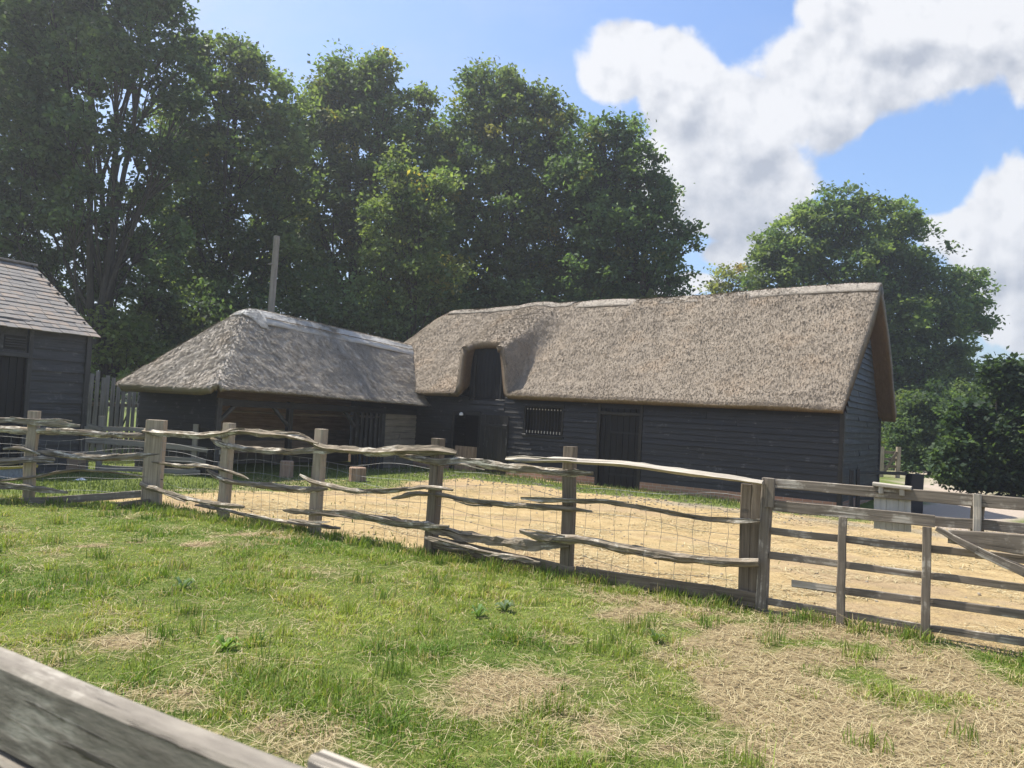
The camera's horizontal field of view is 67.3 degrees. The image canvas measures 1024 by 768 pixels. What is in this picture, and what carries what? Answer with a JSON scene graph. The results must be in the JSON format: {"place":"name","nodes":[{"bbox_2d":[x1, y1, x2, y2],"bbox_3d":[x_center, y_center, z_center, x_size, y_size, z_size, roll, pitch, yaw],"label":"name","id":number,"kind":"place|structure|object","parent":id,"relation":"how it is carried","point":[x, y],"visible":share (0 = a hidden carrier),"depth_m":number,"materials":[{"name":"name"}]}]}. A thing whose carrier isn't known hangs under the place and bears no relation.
{"place":"outdoors","nodes":[
{"label":"outdoors","id":0,"kind":"place"},
{"bbox_2d":[0,461,1023,767],"bbox_3d":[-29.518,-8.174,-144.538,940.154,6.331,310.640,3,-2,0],"label":"grass field","id":1,"kind":"structure","parent":0,"point":[114,650],"depth_m":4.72,"materials":[{"name":"green plant"}]},
{"bbox_2d":[0,411,167,507],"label":"riven rail fence","id":2,"kind":"object","parent":1,"relation":"on","point":[32,431],"visible":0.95,"depth_m":10.37,"materials":[{"name":"grey wood"}]},
{"bbox_2d":[173,576,194,587],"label":"weed","id":3,"kind":"object","parent":1,"relation":"on","point":[185,582],"visible":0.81,"depth_m":6.25,"materials":[{"name":"green plant"}]},
{"bbox_2d":[0,647,370,767],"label":"rail","id":4,"kind":"object","parent":1,"relation":"on","point":[50,717],"visible":1,"depth_m":1.03,"materials":[{"name":"grey wood"}]},
{"bbox_2d":[210,634,241,649],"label":"weed","id":5,"kind":"object","parent":1,"relation":"on","point":[228,642],"visible":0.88,"depth_m":4.78,"materials":[{"name":"green plant"}]},
{"bbox_2d":[470,603,488,616],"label":"weed","id":6,"kind":"object","parent":1,"relation":"on","point":[478,611],"visible":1,"depth_m":5.81,"materials":[{"name":"green plant"}]},
{"bbox_2d":[494,600,514,610],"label":"weed","id":7,"kind":"object","parent":1,"relation":"on","point":[506,605],"visible":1,"depth_m":6.04,"materials":[{"name":"green plant"}]},
{"bbox_2d":[643,628,666,642],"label":"weed","id":8,"kind":"object","parent":1,"relation":"on","point":[655,636],"visible":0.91,"depth_m":5.42,"materials":[{"name":"green plant"}]},
{"bbox_2d":[0,397,1023,655],"bbox_3d":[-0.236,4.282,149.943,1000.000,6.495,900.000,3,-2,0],"label":"yard","id":9,"kind":"structure","parent":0,"point":[514,525],"depth_m":12.28,"materials":[{"name":"beige sand"}]},
{"bbox_2d":[0,464,37,478],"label":"loading slab","id":10,"kind":"structure","parent":9,"relation":"on","point":[15,472],"depth_m":15.44,"materials":[{"name":"grey concrete"}]},
{"bbox_2d":[0,257,100,473],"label":"tiled shed","id":11,"kind":"structure","parent":9,"relation":"on","point":[48,333],"depth_m":17.06,"materials":[{"name":"wood"}]},
{"bbox_2d":[0,329,34,465],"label":"door","id":12,"kind":"structure","parent":11,"relation":"in","point":[12,363],"depth_m":16.32,"materials":[{"name":"black wood"}]},
{"bbox_2d":[66,453,85,468],"bbox_3d":[-9.982,1.766,17.544,0.371,0.423,0.330,3,-2,0],"label":"wooden crate","id":13,"kind":"object","parent":9,"relation":"on","point":[74,463],"visible":0.48,"depth_m":17.39,"materials":[{"name":"brown wood"}]},
{"bbox_2d":[0,0,215,447],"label":"broadleaf tree","id":14,"kind":"object","parent":9,"relation":"on","point":[49,142],"visible":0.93,"depth_m":27.06,"materials":[{"name":"green plant"}]},
{"bbox_2d":[86,371,139,453],"bbox_3d":[-10.896,1.007,21.246,0.074,2.744,2.262,2,-2,24],"label":"paling fence","id":15,"kind":"object","parent":9,"relation":"on","point":[103,404],"visible":0.28,"depth_m":21.03,"materials":[{"name":"grey wood"}]},
{"bbox_2d":[80,301,175,447],"bbox_3d":[-14.084,-0.212,27.180,4.725,5.279,3.767,3,-2,0],"label":"bush","id":16,"kind":"object","parent":9,"relation":"on","point":[124,331],"visible":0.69,"depth_m":26.52,"materials":[{"name":"green plant"}]},
{"bbox_2d":[83,416,220,474],"bbox_3d":[-8.647,1.620,17.974,3.565,1.648,0.177,4,-2,-11],"label":"yard fence","id":17,"kind":"object","parent":9,"relation":"on","point":[100,442],"visible":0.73,"depth_m":17.88,"materials":[{"name":"grey wood"}]},
{"bbox_2d":[116,274,212,401],"bbox_3d":[-13.753,-0.919,29.931,5.491,6.931,3.909,3,-2,0],"label":"bush","id":18,"kind":"object","parent":9,"relation":"on","point":[193,319],"visible":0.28,"depth_m":29.44,"materials":[{"name":"green plant"}]},
{"bbox_2d":[154,271,266,346],"bbox_3d":[-12.137,-0.988,31.018,4.921,7.355,4.198,3,-2,0],"label":"bush","id":19,"kind":"object","parent":9,"relation":"on","point":[220,308],"visible":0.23,"depth_m":30.76,"materials":[{"name":"green plant"}]},
{"bbox_2d":[127,27,332,312],"bbox_3d":[-12.733,-6.468,33.476,9.309,18.384,5.944,3,-2,0],"label":"broadleaf tree","id":20,"kind":"object","parent":9,"relation":"on","point":[205,214],"visible":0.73,"depth_m":32.69,"materials":[{"name":"green plant"}]},
{"bbox_2d":[220,440,313,464],"bbox_3d":[-7.125,2.022,22.473,0.532,0.820,4.568,2,-2,29],"label":"manger","id":21,"kind":"object","parent":9,"relation":"on","point":[278,444],"visible":0.2,"depth_m":22.30,"materials":[{"name":"brown wood"}]},
{"bbox_2d":[268,235,279,311],"bbox_3d":[-8.115,-1.085,25.538,0.318,7.740,0.245,3,-2,0],"label":"utility pole","id":22,"kind":"object","parent":9,"relation":"on","point":[273,276],"visible":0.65,"depth_m":25.55,"materials":[{"name":"grey wood"}]},
{"bbox_2d":[279,460,293,477],"bbox_3d":[-5.541,2.124,18.897,0.354,0.470,0.354,3,-2,0],"label":"log block","id":23,"kind":"object","parent":9,"relation":"on","point":[285,470],"depth_m":18.76,"materials":[{"name":"wood"}]},
{"bbox_2d":[117,308,469,476],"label":"thatched shed","id":24,"kind":"structure","parent":9,"relation":"on","point":[251,368],"depth_m":20.91,"materials":[{"name":"grey plant"}]},
{"bbox_2d":[358,412,380,468],"bbox_3d":[-4.296,1.792,23.271,0.044,2.050,0.999,2,-2,29],"label":"door","id":25,"kind":"structure","parent":24,"relation":"in","point":[362,414],"depth_m":23.22,"materials":[{"name":"black wood"}]},
{"bbox_2d":[238,260,371,333],"bbox_3d":[-9.262,-1.203,32.089,6.414,8.148,4.887,2,-2,25],"label":"bush","id":26,"kind":"object","parent":9,"relation":"on","point":[309,305],"visible":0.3,"depth_m":31.49,"materials":[{"name":"green plant"}]},
{"bbox_2d":[348,467,365,481],"bbox_3d":[-3.795,2.250,18.873,0.437,0.410,0.437,3,-2,0],"label":"log block","id":27,"kind":"object","parent":9,"relation":"on","point":[360,471],"depth_m":18.70,"materials":[{"name":"brown wood"}]},
{"bbox_2d":[245,38,476,334],"bbox_3d":[-7.660,-6.925,38.261,11.513,20.192,5.909,3,-2,0],"label":"broadleaf tree","id":28,"kind":"object","parent":9,"relation":"on","point":[354,100],"visible":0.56,"depth_m":37.50,"materials":[{"name":"green plant"}]},
{"bbox_2d":[319,272,429,343],"bbox_3d":[-6.173,-0.818,33.054,6.255,7.793,4.703,3,-2,0],"label":"bush","id":29,"kind":"object","parent":9,"relation":"on","point":[384,321],"visible":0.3,"depth_m":32.15,"materials":[{"name":"green plant"}]},
{"bbox_2d":[392,434,400,467],"bbox_3d":[-3.648,2.235,24.168,0.060,1.327,0.453,2,-2,23],"label":"leaning plank","id":30,"kind":"object","parent":9,"relation":"on","point":[398,443],"visible":0.54,"depth_m":24.16,"materials":[{"name":"grey wood"}]},
{"bbox_2d":[338,133,487,340],"bbox_3d":[-4.234,-3.755,33.151,6.233,13.867,4.025,3,-2,0],"label":"tree","id":31,"kind":"object","parent":9,"relation":"on","point":[413,270],"visible":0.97,"depth_m":32.82,"materials":[{"name":"green plant"}]},
{"bbox_2d":[398,265,498,337],"bbox_3d":[-3.162,-1.163,36.071,7.460,9.030,5.796,3,-2,0],"label":"bush","id":32,"kind":"object","parent":9,"relation":"on","point":[431,317],"visible":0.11,"depth_m":35.30,"materials":[{"name":"green plant"}]},
{"bbox_2d":[139,423,763,608],"bbox_3d":[-1.478,1.346,8.539,8.244,1.620,0.266,2,-2,29],"label":"riven rail fence","id":33,"kind":"object","parent":9,"relation":"on","point":[746,562],"visible":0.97,"depth_m":7.81,"materials":[{"name":"grey wood"}]},
{"bbox_2d":[387,52,628,308],"bbox_3d":[-0.143,-6.779,40.479,15.076,20.920,7.232,3,-2,0],"label":"broadleaf tree","id":34,"kind":"object","parent":9,"relation":"on","point":[509,96],"visible":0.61,"depth_m":39.29,"materials":[{"name":"green plant"}]},
{"bbox_2d":[0,477,1023,767],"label":"straw","id":35,"kind":"object","parent":9,"relation":"on","point":[776,715],"visible":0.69,"depth_m":4.61,"materials":[{"name":"beige plant"}]},
{"bbox_2d":[465,272,571,308],"bbox_3d":[0.329,-0.938,38.349,7.335,9.124,5.903,3,-2,0],"label":"bush","id":36,"kind":"object","parent":9,"relation":"on","point":[502,287],"visible":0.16,"depth_m":37.23,"materials":[{"name":"green plant"}]},
{"bbox_2d":[80,291,1005,429],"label":"woodland","id":37,"kind":"object","parent":9,"relation":"on","point":[126,394],"depth_m":86.14,"materials":[{"name":"green plant"}]},
{"bbox_2d":[551,271,624,302],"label":"bush","id":38,"kind":"object","parent":9,"relation":"on","point":[598,277],"visible":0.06,"depth_m":36.90,"materials":[{"name":"green plant"}]},
{"bbox_2d":[348,282,896,506],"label":"thatched barn","id":39,"kind":"structure","parent":9,"relation":"on","point":[794,383],"depth_m":21.07,"materials":[{"name":"beige plant"}]},
{"bbox_2d":[454,445,476,471],"bbox_3d":[-1.422,2.430,24.073,0.959,0.950,0.036,2,-3,34],"label":"half door","id":40,"kind":"structure","parent":39,"relation":"in","point":[463,451],"depth_m":24.09,"materials":[{"name":"wood"}]},
{"bbox_2d":[469,349,505,405],"bbox_3d":[-0.735,-0.133,23.695,1.398,1.913,0.089,2,-3,34],"label":"loft door","id":41,"kind":"structure","parent":39,"relation":"in","point":[486,382],"depth_m":23.76,"materials":[{"name":"black wood"}]},
{"bbox_2d":[478,414,508,475],"bbox_3d":[-0.579,1.858,23.326,1.017,1.830,0.065,2,-3,34],"label":"stable door","id":42,"kind":"structure","parent":39,"relation":"in","point":[494,428],"depth_m":23.32,"materials":[{"name":"black wood"}]},
{"bbox_2d":[522,404,564,438],"bbox_3d":[0.980,1.094,22.554,1.391,0.987,0.331,2,-3,34],"label":"window","id":43,"kind":"structure","parent":39,"relation":"in","point":[545,420],"depth_m":22.62,"materials":[{"name":"black wood"}]},
{"bbox_2d":[594,403,643,489],"bbox_3d":[2.927,1.783,21.069,1.367,2.500,0.113,2,-3,34],"label":"cart door","id":44,"kind":"structure","parent":39,"relation":"in","point":[620,430],"depth_m":21.09,"materials":[{"name":"black wood"}]},
{"bbox_2d":[537,106,709,301],"bbox_3d":[5.190,-4.776,37.390,7.854,17.282,5.655,4,-2,-25],"label":"broadleaf tree","id":45,"kind":"object","parent":9,"relation":"on","point":[624,178],"visible":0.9,"depth_m":36.61,"materials":[{"name":"green plant"}]},
{"bbox_2d":[692,261,767,294],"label":"tree","id":46,"kind":"object","parent":9,"relation":"on","point":[719,287],"visible":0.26,"depth_m":50.02,"materials":[{"name":"green plant"}]},
{"bbox_2d":[755,477,774,612],"bbox_3d":[2.153,1.567,6.542,0.126,1.532,0.134,2,-2,32],"label":"gate post","id":47,"kind":"object","parent":9,"relation":"on","point":[765,526],"visible":0.81,"depth_m":6.52,"materials":[{"name":"wood"}]},
{"bbox_2d":[768,500,1023,645],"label":"hurdle","id":48,"kind":"object","parent":47,"relation":"attached to","point":[926,575],"visible":0.92,"depth_m":6.02,"materials":[{"name":"wood"}]},
{"bbox_2d":[935,526,1023,576],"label":"field gate","id":49,"kind":"structure","parent":48,"relation":"attached to","point":[974,542],"depth_m":5.60,"materials":[{"name":"wood"}]},
{"bbox_2d":[735,173,1009,441],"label":"broadleaf tree","id":50,"kind":"object","parent":9,"relation":"on","point":[905,273],"visible":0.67,"depth_m":44.10,"materials":[{"name":"green plant"}]},
{"bbox_2d":[849,469,906,507],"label":"black gate","id":51,"kind":"structure","parent":9,"relation":"on","point":[851,482],"depth_m":17.73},
{"bbox_2d":[880,447,900,477],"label":"lane gate","id":52,"kind":"structure","parent":9,"relation":"on","point":[897,455],"depth_m":32.87,"materials":[{"name":"grey wood"}]},
{"bbox_2d":[775,479,1023,533],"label":"post and rail fence","id":53,"kind":"object","parent":9,"relation":"on","point":[978,504],"visible":0.92,"depth_m":5.88,"materials":[{"name":"wood"}]},
{"bbox_2d":[872,482,911,531],"bbox_3d":[3.008,0.978,6.093,0.283,0.376,0.089,2,-2,32],"label":"hanging board","id":54,"kind":"object","parent":53,"relation":"hanging from","point":[892,504],"visible":0.75,"depth_m":6.10,"materials":[{"name":"grey wood"}]},
{"bbox_2d":[881,385,920,469],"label":"hedge bush","id":55,"kind":"object","parent":9,"relation":"on","point":[897,396],"visible":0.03,"depth_m":39.59,"materials":[{"name":"green plant"}]},
{"bbox_2d":[905,473,923,513],"bbox_3d":[9.678,2.792,18.533,0.334,1.243,0.317,3,-2,0],"label":"litter bin","id":56,"kind":"object","parent":9,"relation":"on","point":[915,481],"visible":0.34,"depth_m":18.39,"materials":[{"name":"black metal"}]},
{"bbox_2d":[881,376,968,475],"bbox_3d":[19.365,2.118,35.987,4.486,4.976,3.251,3,-2,0],"label":"hedge bush","id":57,"kind":"object","parent":9,"relation":"on","point":[911,432],"visible":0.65,"depth_m":35.40,"materials":[{"name":"green plant"}]},
{"bbox_2d":[933,377,984,430],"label":"hedge bush","id":58,"kind":"object","parent":9,"relation":"on","point":[966,388],"visible":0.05,"depth_m":39.69,"materials":[{"name":"green plant"}]},
{"bbox_2d":[916,345,1023,496],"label":"hedge bush","id":59,"kind":"object","parent":9,"relation":"on","point":[987,457],"visible":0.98,"depth_m":24.58,"materials":[{"name":"green plant"}]},
{"bbox_2d":[1013,377,1023,454],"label":"hedge bush","id":60,"kind":"object","parent":9,"relation":"on","point":[1022,430],"visible":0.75,"depth_m":24.01,"materials":[{"name":"green plant"}]},
{"bbox_2d":[0,0,1023,372],"label":"sky","id":61,"kind":"structure","parent":0,"point":[754,104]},
{"bbox_2d":[179,468,999,606],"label":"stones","id":62,"kind":"object","parent":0,"point":[689,504],"visible":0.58,"depth_m":17.78,"materials":[{"name":"stone"}]}
]}

